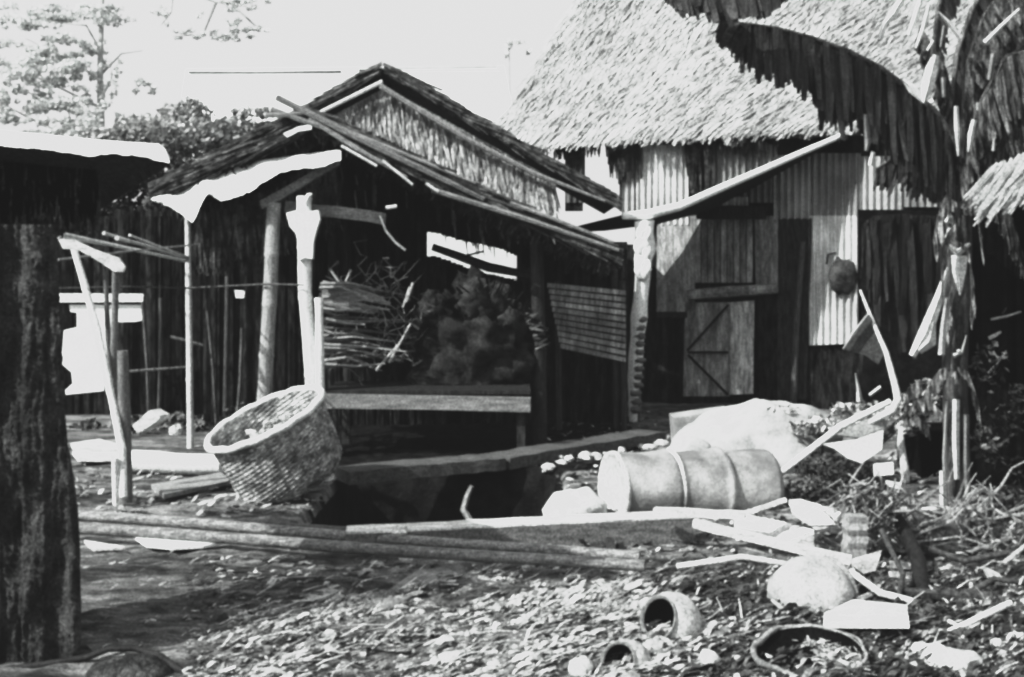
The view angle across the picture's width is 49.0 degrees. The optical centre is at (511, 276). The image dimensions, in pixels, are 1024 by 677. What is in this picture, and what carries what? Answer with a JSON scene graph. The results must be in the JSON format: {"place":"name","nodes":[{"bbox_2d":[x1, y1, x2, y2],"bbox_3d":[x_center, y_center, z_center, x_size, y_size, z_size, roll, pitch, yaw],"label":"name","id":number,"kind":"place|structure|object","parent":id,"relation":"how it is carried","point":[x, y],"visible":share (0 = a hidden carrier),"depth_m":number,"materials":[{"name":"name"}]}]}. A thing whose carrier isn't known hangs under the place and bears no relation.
{"place":"outdoors","nodes":[
{"label":"outdoors","id":0,"kind":"place"},
{"bbox_2d":[0,0,634,277],"label":"sky","id":1,"kind":"structure","parent":0,"point":[302,33],"materials":[{"name":"white"}]},
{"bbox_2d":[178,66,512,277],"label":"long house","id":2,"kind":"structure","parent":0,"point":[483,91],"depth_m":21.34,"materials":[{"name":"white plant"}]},
{"bbox_2d":[0,278,1023,676],"bbox_3d":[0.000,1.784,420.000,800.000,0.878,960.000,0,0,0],"label":"ground","id":3,"kind":"structure","parent":0,"point":[524,492],"depth_m":6.03,"materials":[{"name":"soil"}]},
{"bbox_2d":[0,130,169,663],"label":"shed","id":4,"kind":"structure","parent":3,"relation":"on","point":[53,188],"depth_m":4.41,"materials":[{"name":"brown wood"}]},
{"bbox_2d":[71,439,117,451],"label":"board","id":5,"kind":"object","parent":3,"relation":"on","point":[97,445],"visible":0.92,"depth_m":9.55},
{"bbox_2d":[73,451,117,461],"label":"board","id":6,"kind":"object","parent":3,"relation":"on","point":[86,456],"visible":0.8,"depth_m":8.96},
{"bbox_2d":[84,540,124,550],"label":"board","id":7,"kind":"object","parent":3,"relation":"on","point":[95,546],"visible":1,"depth_m":6.06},
{"bbox_2d":[9,645,202,676],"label":"hose","id":8,"kind":"object","parent":3,"relation":"on","point":[175,667],"visible":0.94,"depth_m":4.34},
{"bbox_2d":[86,638,142,658],"bbox_3d":[-1.587,1.496,4.512,0.185,0.015,0.187,0,0,-35],"label":"scrap","id":9,"kind":"object","parent":3,"relation":"on","point":[108,654],"visible":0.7,"depth_m":4.53,"materials":[{"name":"ceramic"}]},
{"bbox_2d":[58,231,199,505],"bbox_3d":[-3.043,0.570,8.414,0.965,1.912,2.446,0,0,-4],"label":"pole rack","id":10,"kind":"object","parent":3,"relation":"on","point":[114,361],"visible":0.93,"depth_m":7.45,"materials":[{"name":"grey wood"}]},
{"bbox_2d":[57,204,202,414],"bbox_3d":[-3.910,0.281,12.200,2.430,2.506,0.098,0,0,0],"label":"leaf fence","id":11,"kind":"object","parent":3,"relation":"on","point":[163,230],"visible":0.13,"depth_m":12.20,"materials":[{"name":"plant"}]},
{"bbox_2d":[60,294,144,394],"bbox_3d":[-4.247,0.700,11.585,0.915,1.045,0.070,0,0,0],"label":"hung sheet","id":12,"kind":"object","parent":11,"relation":"hanging from","point":[81,361],"visible":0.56,"depth_m":11.60,"materials":[{"name":"white fabric"}]},
{"bbox_2d":[86,653,173,676],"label":"mound","id":13,"kind":"object","parent":3,"relation":"on","point":[138,665],"visible":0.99,"depth_m":4.18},
{"bbox_2d":[0,0,271,140],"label":"tall tree","id":14,"kind":"object","parent":3,"relation":"on","point":[26,70],"visible":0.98,"depth_m":29.78,"materials":[{"name":"grey plant"}]},
{"bbox_2d":[141,302,149,411],"bbox_3d":[-3.716,0.887,11.399,0.102,1.252,0.038,0,0,4],"label":"dark pole","id":15,"kind":"object","parent":3,"relation":"on","point":[145,351],"visible":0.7,"depth_m":11.38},
{"bbox_2d":[100,150,194,215],"bbox_3d":[-4.217,0.027,12.614,1.364,2.956,0.993,0,0,0],"label":"foliage","id":16,"kind":"object","parent":3,"relation":"on","point":[123,202],"visible":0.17,"depth_m":12.43,"materials":[{"name":"black plant"}]},
{"bbox_2d":[133,409,169,433],"bbox_3d":[-2.778,1.115,8.650,0.255,0.179,0.100,0,0,0],"label":"broken board","id":17,"kind":"object","parent":3,"relation":"on","point":[149,420],"visible":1,"depth_m":8.60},
{"bbox_2d":[157,298,162,408],"bbox_3d":[-3.606,0.885,11.501,0.071,1.328,0.049,0,0,0],"label":"dark pole","id":18,"kind":"object","parent":3,"relation":"on","point":[160,338],"visible":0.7,"depth_m":11.48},
{"bbox_2d":[68,402,254,433],"bbox_3d":[-3.420,1.408,10.867,2.031,0.398,0.670,0,0,8],"label":"rubbish heap","id":19,"kind":"object","parent":3,"relation":"on","point":[85,425],"visible":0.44,"depth_m":10.97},
{"bbox_2d":[169,424,183,434],"bbox_3d":[-3.167,1.461,10.601,0.136,0.126,0.121,0,0,0],"label":"pale stone","id":20,"kind":"object","parent":3,"relation":"on","point":[177,429],"visible":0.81,"depth_m":10.56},
{"bbox_2d":[82,95,273,162],"bbox_3d":[-4.943,-0.620,16.975,3.093,4.256,1.486,0,0,0],"label":"bush","id":21,"kind":"object","parent":3,"relation":"on","point":[202,135],"visible":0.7,"depth_m":16.81,"materials":[{"name":"plant"}]},
{"bbox_2d":[132,450,223,474],"bbox_3d":[-2.533,1.408,8.463,0.781,0.171,0.171,0,0,13],"label":"wooden plank","id":22,"kind":"object","parent":3,"relation":"on","point":[172,463],"visible":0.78,"depth_m":8.40,"materials":[{"name":"white wood"}]},
{"bbox_2d":[134,537,221,549],"bbox_3d":[-1.843,1.453,6.122,0.592,0.015,0.226,0,0,12],"label":"board","id":23,"kind":"object","parent":3,"relation":"on","point":[164,544],"visible":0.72,"depth_m":6.08,"materials":[{"name":"white wood"}]},
{"bbox_2d":[151,472,230,498],"bbox_3d":[-2.249,1.457,7.863,0.369,0.030,0.792,0,0,32],"label":"plank","id":24,"kind":"object","parent":3,"relation":"on","point":[173,488],"visible":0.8,"depth_m":7.79,"materials":[{"name":"grey wood"}]},
{"bbox_2d":[206,311,216,424],"bbox_3d":[-3.019,0.923,11.300,0.118,1.154,0.036,0,0,0],"label":"dark pole","id":25,"kind":"object","parent":3,"relation":"on","point":[212,361],"visible":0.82,"depth_m":11.29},
{"bbox_2d":[170,335,203,345],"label":"dark pole","id":26,"kind":"object","parent":25,"relation":"attached to","point":[183,339],"visible":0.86,"depth_m":11.19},
{"bbox_2d":[236,328,243,411],"bbox_3d":[-2.574,0.999,10.599,0.097,1.021,0.040,0,0,0],"label":"dark pole","id":27,"kind":"object","parent":3,"relation":"on","point":[240,368],"visible":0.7,"depth_m":10.59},
{"bbox_2d":[163,515,346,529],"bbox_3d":[-1.041,1.465,6.545,2.461,0.046,0.038,0,0,13],"label":"bamboo pole","id":28,"kind":"object","parent":3,"relation":"on","point":[307,525],"visible":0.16,"depth_m":6.59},
{"bbox_2d":[204,384,341,504],"bbox_3d":[-1.605,1.139,7.551,0.911,0.785,0.887,0,0,0],"label":"basket","id":29,"kind":"object","parent":3,"relation":"on","point":[297,455],"visible":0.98,"depth_m":7.31,"materials":[{"name":"wicker"}]},
{"bbox_2d":[235,410,304,443],"bbox_3d":[-1.603,1.085,7.565,0.608,0.346,0.670,0,0,0],"label":"rubbish","id":30,"kind":"object","parent":29,"relation":"in","point":[252,433],"visible":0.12,"depth_m":7.69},
{"bbox_2d":[303,585,345,603],"bbox_3d":[-0.900,1.509,5.338,0.110,0.015,0.289,0,0,31],"label":"scrap","id":31,"kind":"object","parent":3,"relation":"on","point":[330,591],"visible":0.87,"depth_m":5.32,"materials":[{"name":"ceramic"}]},
{"bbox_2d":[346,642,366,662],"bbox_3d":[-0.605,1.504,4.503,0.088,0.015,0.206,0,0,-18],"label":"scrap","id":32,"kind":"object","parent":3,"relation":"on","point":[363,651],"visible":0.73,"depth_m":4.47,"materials":[{"name":"ceramic"}]},
{"bbox_2d":[78,510,640,558],"bbox_3d":[-1.015,1.432,6.250,3.484,0.079,0.072,0,0,17],"label":"bamboo pole","id":33,"kind":"object","parent":3,"relation":"on","point":[203,524],"visible":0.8,"depth_m":6.24,"materials":[{"name":"wood"}]},
{"bbox_2d":[79,522,645,571],"bbox_3d":[-0.945,1.418,5.911,3.312,0.086,0.071,0,0,16],"label":"bamboo pole","id":34,"kind":"object","parent":3,"relation":"on","point":[394,550],"visible":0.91,"depth_m":5.84,"materials":[{"name":"wood"}]},
{"bbox_2d":[142,61,626,447],"bbox_3d":[-1.286,-0.325,11.104,4.920,3.713,3.792,0,0,0],"label":"gabled shelter","id":35,"kind":"object","parent":3,"relation":"on","point":[420,158],"visible":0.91,"depth_m":11.36,"materials":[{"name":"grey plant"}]},
{"bbox_2d":[129,366,185,372],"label":"dark pole","id":36,"kind":"object","parent":35,"relation":"attached to","point":[153,369],"visible":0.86,"depth_m":10.99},
{"bbox_2d":[58,283,303,288],"bbox_3d":[-2.704,0.083,9.330,1.901,0.052,0.692,0,0,-12],"label":"rail","id":37,"kind":"object","parent":35,"relation":"attached to","point":[94,287],"visible":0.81,"depth_m":9.30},
{"bbox_2d":[151,150,340,221],"bbox_3d":[-2.215,-0.750,9.301,1.621,0.623,0.302,0,0,0],"label":"roofing sheet","id":38,"kind":"object","parent":35,"relation":"on","point":[186,203],"visible":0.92,"depth_m":9.29,"materials":[{"name":"metal"}]},
{"bbox_2d":[283,125,311,136],"bbox_3d":[-1.774,-1.206,9.310,0.240,0.107,0.020,0,0,0],"label":"cloth scrap","id":39,"kind":"object","parent":35,"relation":"attached to","point":[296,130],"visible":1,"depth_m":9.30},
{"bbox_2d":[286,193,320,260],"bbox_3d":[-1.713,-0.403,9.235,0.272,0.552,0.110,0,0,0],"label":"cloth wrap","id":40,"kind":"object","parent":35,"relation":"attached to","point":[304,226],"visible":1,"depth_m":9.20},
{"bbox_2d":[372,564,467,611],"bbox_3d":[-0.467,1.491,5.429,0.237,0.015,0.839,0,0,26],"label":"scrap","id":41,"kind":"object","parent":3,"relation":"on","point":[431,574],"visible":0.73,"depth_m":5.46,"materials":[{"name":"ceramic"}]},
{"bbox_2d":[324,381,530,447],"bbox_3d":[-0.701,1.220,9.635,1.709,0.560,0.910,0,0,0],"label":"table","id":42,"kind":"object","parent":3,"relation":"on","point":[346,397],"visible":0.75,"depth_m":9.20,"materials":[{"name":"grey wood"}]},
{"bbox_2d":[318,280,405,370],"bbox_3d":[-1.298,0.428,9.723,0.802,0.790,0.470,0,0,0],"label":"stick bundle","id":43,"kind":"object","parent":42,"relation":"on","point":[341,296],"visible":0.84,"depth_m":9.60,"materials":[{"name":"grey wood"}]},
{"bbox_2d":[323,240,427,385],"bbox_3d":[-1.201,0.322,9.707,0.957,1.276,0.284,0,0,0],"label":"brushwood","id":44,"kind":"object","parent":42,"relation":"on","point":[406,297],"visible":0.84,"depth_m":9.68,"materials":[{"name":"grey wood"}]},
{"bbox_2d":[401,265,549,385],"bbox_3d":[-0.328,0.434,9.983,1.321,1.078,0.816,0,0,0],"label":"bush","id":45,"kind":"object","parent":42,"relation":"on","point":[480,329],"visible":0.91,"depth_m":9.71,"materials":[{"name":"plant"}]},
{"bbox_2d":[460,485,473,519],"bbox_3d":[-0.292,1.497,7.354,0.095,0.246,0.135,0,0,0],"label":"root","id":46,"kind":"object","parent":3,"relation":"on","point":[465,512],"visible":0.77,"depth_m":7.35,"materials":[{"name":"grey wood"}]},
{"bbox_2d":[335,429,665,484],"bbox_3d":[0.086,1.440,9.065,3.275,0.102,0.522,0,0,-39],"label":"wooden plank","id":47,"kind":"object","parent":3,"relation":"on","point":[373,472],"visible":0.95,"depth_m":8.62,"materials":[{"name":"grey wood"}]},
{"bbox_2d":[345,511,695,546],"bbox_3d":[0.056,1.453,6.300,1.961,0.205,0.229,0,0,-7],"label":"timber","id":48,"kind":"object","parent":3,"relation":"on","point":[640,528],"visible":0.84,"depth_m":6.27,"materials":[{"name":"grey wood"}]},
{"bbox_2d":[653,507,745,518],"bbox_3d":[1.020,1.291,6.127,0.503,0.054,0.055,0,0,23],"label":"board","id":49,"kind":"object","parent":48,"relation":"on","point":[705,513],"visible":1,"depth_m":6.10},
{"bbox_2d":[744,498,786,515],"bbox_3d":[1.353,1.230,5.999,0.226,0.102,0.035,0,0,14],"label":"board","id":50,"kind":"object","parent":49,"relation":"on","point":[765,506],"visible":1,"depth_m":5.99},
{"bbox_2d":[541,463,555,471],"bbox_3d":[0.282,1.488,8.733,0.109,0.069,0.097,0,0,-16],"label":"rubble stone","id":51,"kind":"object","parent":3,"relation":"on","point":[547,467],"visible":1,"depth_m":8.70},
{"bbox_2d":[74,407,1023,676],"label":"leaf litter","id":52,"kind":"object","parent":3,"relation":"on","point":[530,660],"visible":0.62,"depth_m":4.74,"materials":[{"name":"plant"}]},
{"bbox_2d":[900,507,971,556],"bbox_3d":[2.303,1.413,6.086,0.424,0.310,0.195,0,0,0],"label":"basket","id":53,"kind":"object","parent":52,"relation":"on","point":[949,529],"visible":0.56,"depth_m":6.04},
{"bbox_2d":[928,546,1008,563],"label":"branch","id":54,"kind":"object","parent":52,"relation":"on","point":[965,560],"visible":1,"depth_m":5.70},
{"bbox_2d":[542,487,607,515],"bbox_3d":[0.394,1.454,7.000,0.412,0.276,0.332,0,0,0],"label":"pale stone","id":55,"kind":"object","parent":3,"relation":"on","point":[585,500],"visible":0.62,"depth_m":6.90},
{"bbox_2d":[568,656,593,676],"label":"pale stone","id":56,"kind":"object","parent":3,"relation":"on","point":[581,665],"visible":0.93,"depth_m":4.23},
{"bbox_2d":[578,451,593,459],"bbox_3d":[0.600,1.460,9.100,0.131,0.090,0.119,0,0,0],"label":"rubble stone","id":57,"kind":"object","parent":3,"relation":"on","point":[585,455],"visible":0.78,"depth_m":9.07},
{"bbox_2d":[547,281,626,429],"bbox_3d":[0.732,0.771,10.944,0.781,1.458,0.089,0,0,0],"label":"bamboo screen","id":58,"kind":"object","parent":3,"relation":"on","point":[558,298],"visible":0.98,"depth_m":10.90,"materials":[{"name":"grey wood"}]},
{"bbox_2d":[600,638,650,671],"bbox_3d":[0.449,1.520,4.393,0.197,0.205,0.203,0,0,29],"label":"clay pot","id":59,"kind":"object","parent":3,"relation":"on","point":[638,650],"visible":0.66,"depth_m":4.38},
{"bbox_2d":[238,560,1023,676],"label":"pebbles","id":60,"kind":"object","parent":3,"relation":"on","point":[267,648],"visible":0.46,"depth_m":4.87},
{"bbox_2d":[642,444,658,449],"bbox_3d":[1.204,1.485,9.765,0.146,0.062,0.087,0,0,10],"label":"rubble stone","id":61,"kind":"object","parent":3,"relation":"on","point":[649,446],"visible":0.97,"depth_m":9.73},
{"bbox_2d":[653,439,668,445],"bbox_3d":[1.310,1.477,9.934,0.164,0.065,0.090,0,0,9],"label":"rubble stone","id":62,"kind":"object","parent":3,"relation":"on","point":[659,442],"visible":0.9,"depth_m":9.90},
{"bbox_2d":[639,592,701,637],"bbox_3d":[0.674,1.459,4.742,0.246,0.249,0.249,0,0,40],"label":"clay pot","id":63,"kind":"object","parent":3,"relation":"on","point":[680,612],"visible":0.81,"depth_m":4.71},
{"bbox_2d":[598,446,784,512],"bbox_3d":[1.152,1.369,7.249,1.107,0.532,0.533,0,0,-16],"label":"metal drum","id":64,"kind":"object","parent":3,"relation":"on","point":[715,478],"visible":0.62,"depth_m":7.07,"materials":[{"name":"metal"}]},
{"bbox_2d":[677,436,710,450],"bbox_3d":[1.235,1.211,7.552,0.268,0.269,0.247,0,0,0],"label":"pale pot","id":65,"kind":"object","parent":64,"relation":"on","point":[691,443],"visible":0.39,"depth_m":7.50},
{"bbox_2d":[669,406,723,441],"bbox_3d":[1.508,1.215,9.050,0.445,0.308,0.300,0,0,0],"label":"box","id":66,"kind":"object","parent":3,"relation":"on","point":[679,421],"visible":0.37,"depth_m":8.96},
{"bbox_2d":[700,649,720,667],"bbox_3d":[0.764,1.483,4.355,0.080,0.069,0.077,0,0,-41],"label":"pale stone","id":67,"kind":"object","parent":3,"relation":"on","point":[708,656],"visible":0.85,"depth_m":4.34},
{"bbox_2d":[676,554,785,569],"bbox_3d":[1.151,1.424,5.599,0.663,0.080,0.032,0,0,0],"label":"bar","id":68,"kind":"object","parent":3,"relation":"on","point":[705,562],"visible":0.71,"depth_m":5.59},
{"bbox_2d":[496,0,974,421],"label":"thatched hut","id":69,"kind":"object","parent":3,"relation":"on","point":[749,204],"visible":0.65,"depth_m":13.14,"materials":[{"name":"grey plant"}]},
{"bbox_2d":[683,302,729,395],"bbox_3d":[2.274,0.860,13.155,0.557,1.117,0.095,0,0,20],"label":"door","id":70,"kind":"structure","parent":69,"relation":"in","point":[707,328],"depth_m":13.16,"materials":[{"name":"grey wood"}]},
{"bbox_2d":[826,252,858,294],"bbox_3d":[3.705,-0.035,12.589,0.341,0.488,0.180,0,0,0],"label":"hanging bag","id":71,"kind":"object","parent":69,"relation":"hanging from","point":[843,275],"visible":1,"depth_m":12.54,"materials":[{"name":"fabric"}]},
{"bbox_2d":[858,210,942,405],"bbox_3d":[4.333,0.353,12.435,0.974,2.197,0.030,0,0,20],"label":"doorway","id":72,"kind":"structure","parent":69,"relation":"in","point":[907,370],"depth_m":12.46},
{"bbox_2d":[667,398,842,473],"bbox_3d":[1.802,1.278,8.411,1.303,0.747,0.914,0,0,0],"label":"sack","id":73,"kind":"object","parent":3,"relation":"on","point":[755,423],"visible":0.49,"depth_m":8.11,"materials":[{"name":"fabric"}]},
{"bbox_2d":[738,547,773,558],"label":"board","id":74,"kind":"object","parent":3,"relation":"on","point":[749,551],"visible":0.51,"depth_m":5.95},
{"bbox_2d":[692,518,851,564],"bbox_3d":[1.328,1.362,5.779,0.799,0.170,0.054,0,0,19],"label":"board","id":75,"kind":"object","parent":3,"relation":"on","point":[761,539],"visible":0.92,"depth_m":5.76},
{"bbox_2d":[734,515,813,546],"bbox_3d":[1.431,1.397,6.130,0.452,0.145,0.097,0,0,29],"label":"board","id":76,"kind":"object","parent":3,"relation":"on","point":[781,530],"visible":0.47,"depth_m":6.11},
{"bbox_2d":[750,624,867,676],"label":"basin","id":77,"kind":"object","parent":3,"relation":"on","point":[771,640],"visible":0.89,"depth_m":4.44,"materials":[{"name":"metal"}]},
{"bbox_2d":[795,635,870,676],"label":"rubbish","id":78,"kind":"object","parent":77,"relation":"in","point":[830,655],"visible":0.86,"depth_m":4.31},
{"bbox_2d":[767,554,858,611],"bbox_3d":[1.376,1.484,5.196,0.382,0.377,0.380,0,0,-30],"label":"rock","id":79,"kind":"object","parent":3,"relation":"on","point":[812,581],"visible":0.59,"depth_m":5.08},
{"bbox_2d":[789,499,842,529],"bbox_3d":[1.673,1.325,6.218,0.106,0.130,0.332,0,0,-39],"label":"board","id":80,"kind":"object","parent":3,"relation":"on","point":[806,512],"visible":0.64,"depth_m":6.22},
{"bbox_2d":[664,0,1023,506],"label":"banana plant","id":81,"kind":"object","parent":3,"relation":"on","point":[959,144],"visible":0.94,"depth_m":6.78,"materials":[{"name":"grey plant"}]},
{"bbox_2d":[787,450,901,501],"bbox_3d":[2.170,1.391,7.546,1.088,0.445,0.504,0,0,-33],"label":"rubbish heap","id":82,"kind":"object","parent":3,"relation":"on","point":[863,473],"visible":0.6,"depth_m":7.48,"materials":[{"name":"grey plant"}]},
{"bbox_2d":[781,399,891,474],"bbox_3d":[2.169,1.101,7.601,0.799,0.545,0.054,0,0,0],"label":"bamboo pole","id":83,"kind":"object","parent":82,"relation":"on","point":[812,448],"visible":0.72,"depth_m":7.58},
{"bbox_2d":[859,290,901,424],"bbox_3d":[2.505,0.589,7.683,0.400,0.990,0.520,0,0,33],"label":"dry frond","id":84,"kind":"object","parent":83,"relation":"on","point":[892,408],"visible":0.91,"depth_m":7.51,"materials":[{"name":"plant"}]},
{"bbox_2d":[836,417,888,438],"bbox_3d":[2.345,1.000,7.515,0.361,0.177,0.030,0,0,0],"label":"dry sheath","id":85,"kind":"object","parent":84,"relation":"on","point":[860,429],"visible":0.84,"depth_m":7.50,"materials":[{"name":"white plant"}]},
{"bbox_2d":[843,314,883,363],"bbox_3d":[2.449,0.438,7.823,0.305,0.356,0.070,0,0,0],"label":"dry leaf","id":86,"kind":"object","parent":84,"relation":"hanging from","point":[863,340],"visible":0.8,"depth_m":7.85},
{"bbox_2d":[822,430,882,463],"bbox_3d":[2.246,1.126,7.415,0.401,0.226,0.030,0,0,0],"label":"cloth","id":87,"kind":"object","parent":82,"relation":"on","point":[860,450],"visible":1,"depth_m":7.40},
{"bbox_2d":[873,462,893,475],"bbox_3d":[2.353,1.223,7.115,0.120,0.097,0.030,0,0,0],"label":"block","id":88,"kind":"object","parent":82,"relation":"on","point":[885,469],"depth_m":7.10,"materials":[{"name":"white wood"}]},
{"bbox_2d":[767,377,941,477],"bbox_3d":[2.465,1.135,8.025,1.406,0.792,0.652,0,0,4],"label":"rubbish heap","id":89,"kind":"object","parent":3,"relation":"on","point":[890,431],"visible":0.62,"depth_m":7.94,"materials":[{"name":"grey plant"}]},
{"bbox_2d":[840,513,868,568],"bbox_3d":[1.753,1.353,5.750,0.113,0.267,0.115,0,0,0],"label":"tree stump","id":90,"kind":"object","parent":3,"relation":"on","point":[854,543],"visible":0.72,"depth_m":5.70,"materials":[{"name":"grey wood"}]},
{"bbox_2d":[819,460,917,552],"bbox_3d":[1.860,1.216,5.906,0.471,0.469,0.243,0,0,0],"label":"brushwood","id":91,"kind":"object","parent":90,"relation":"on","point":[868,500],"visible":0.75,"depth_m":5.88,"materials":[{"name":"grey wood"}]},
{"bbox_2d":[855,373,862,401],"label":"dry leaf","id":92,"kind":"object","parent":3,"relation":"on","point":[859,397],"visible":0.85,"depth_m":8.60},
{"bbox_2d":[823,600,908,627],"bbox_3d":[1.484,1.416,4.715,0.405,0.069,0.230,0,0,0],"label":"board","id":93,"kind":"object","parent":3,"relation":"on","point":[860,614],"visible":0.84,"depth_m":4.69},
{"bbox_2d":[850,550,881,573],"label":"board","id":94,"kind":"object","parent":3,"relation":"on","point":[865,564],"visible":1,"depth_m":5.55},
{"bbox_2d":[849,569,920,608],"bbox_3d":[1.712,1.462,5.187,0.110,0.110,0.458,0,0,-31],"label":"stick","id":95,"kind":"object","parent":3,"relation":"on","point":[866,583],"visible":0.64,"depth_m":5.16,"materials":[{"name":"white wood"}]},
{"bbox_2d":[879,528,905,603],"bbox_3d":[1.820,1.393,5.343,0.093,0.235,0.729,0,0,13],"label":"branch","id":96,"kind":"object","parent":3,"relation":"on","point":[884,536],"visible":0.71,"depth_m":5.38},
{"bbox_2d":[888,571,911,578],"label":"board","id":97,"kind":"object","parent":3,"relation":"on","point":[894,574],"visible":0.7,"depth_m":5.50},
{"bbox_2d":[889,561,910,569],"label":"board","id":98,"kind":"object","parent":3,"relation":"on","point":[892,564],"visible":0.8,"depth_m":5.60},
{"bbox_2d":[793,461,1023,560],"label":"brushwood","id":99,"kind":"object","parent":3,"relation":"on","point":[1011,542],"visible":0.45,"depth_m":6.06,"materials":[{"name":"grey wood"}]},
{"bbox_2d":[892,506,933,606],"bbox_3d":[2.015,1.392,5.599,0.126,0.302,1.032,0,0,10],"label":"branch","id":100,"kind":"object","parent":3,"relation":"on","point":[916,557],"visible":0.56,"depth_m":5.64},
{"bbox_2d":[897,422,942,477],"bbox_3d":[3.077,1.488,8.200,0.360,0.780,0.500,0,0,0],"label":"bucket","id":101,"kind":"object","parent":3,"relation":"on","point":[924,453],"visible":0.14,"depth_m":7.95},
{"bbox_2d":[897,380,942,482],"bbox_3d":[2.789,1.102,7.697,0.115,0.801,0.324,0,0,-41],"label":"banana plant","id":102,"kind":"object","parent":3,"relation":"on","point":[915,389],"visible":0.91,"depth_m":7.71,"materials":[{"name":"grey plant"}]},
{"bbox_2d":[881,579,997,602],"bbox_3d":[2.122,1.580,5.298,0.715,0.296,0.321,0,0,0],"label":"rubbish heap","id":103,"kind":"object","parent":3,"relation":"on","point":[946,593],"visible":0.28,"depth_m":5.18,"materials":[{"name":"grey plant"}]},
{"bbox_2d":[920,642,982,676],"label":"pale stone","id":104,"kind":"object","parent":3,"relation":"on","point":[942,655],"visible":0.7,"depth_m":4.34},
{"bbox_2d":[948,497,1004,538],"bbox_3d":[2.489,1.541,6.565,0.977,0.474,0.698,0,0,-40],"label":"rubbish heap","id":105,"kind":"object","parent":3,"relation":"on","point":[950,504],"visible":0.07,"depth_m":6.66,"materials":[{"name":"grey plant"}]},
{"bbox_2d":[947,600,1012,636],"bbox_3d":[2.009,1.480,4.851,0.424,0.107,0.032,0,0,-29],"label":"stick","id":106,"kind":"object","parent":3,"relation":"on","point":[989,613],"visible":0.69,"depth_m":4.86,"materials":[{"name":"white wood"}]},
{"bbox_2d":[963,152,1023,532],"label":"dark hut","id":107,"kind":"object","parent":3,"relation":"on","point":[998,281],"visible":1,"depth_m":7.70,"materials":[{"name":"black plant"}]},
{"bbox_2d":[991,311,1020,320],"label":"twig","id":108,"kind":"object","parent":107,"relation":"attached to","point":[1004,316],"visible":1,"depth_m":7.29,"materials":[{"name":"grey wood"}]},
{"bbox_2d":[966,576,1023,590],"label":"branch","id":109,"kind":"object","parent":3,"relation":"on","point":[980,586],"visible":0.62,"depth_m":5.29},
{"bbox_2d":[982,567,1007,584],"bbox_3d":[2.362,1.507,5.515,0.165,0.171,0.030,0,0,0],"label":"dry sheath","id":110,"kind":"object","parent":3,"relation":"on","point":[989,572],"visible":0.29,"depth_m":5.50,"materials":[{"name":"white plant"}]},
{"bbox_2d":[967,340,1023,522],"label":"shrub","id":111,"kind":"object","parent":3,"relation":"on","point":[992,446],"visible":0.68,"depth_m":6.84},
{"bbox_2d":[990,638,1001,645],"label":"pale stone","id":112,"kind":"object","parent":3,"relation":"on","point":[997,642],"visible":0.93,"depth_m":4.55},
{"bbox_2d":[998,544,1023,565],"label":"twig","id":113,"kind":"object","parent":3,"relation":"on","point":[1018,551],"visible":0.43,"depth_m":5.89,"materials":[{"name":"grey wood"}]},
{"bbox_2d":[1011,631,1023,642],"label":"pale stone","id":114,"kind":"object","parent":3,"relation":"on","point":[1016,635],"visible":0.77,"depth_m":4.63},
{"bbox_2d":[504,39,531,93],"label":"bush","id":115,"kind":"object","parent":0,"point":[508,42],"visible":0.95,"depth_m":25.98,"materials":[{"name":"plant"}]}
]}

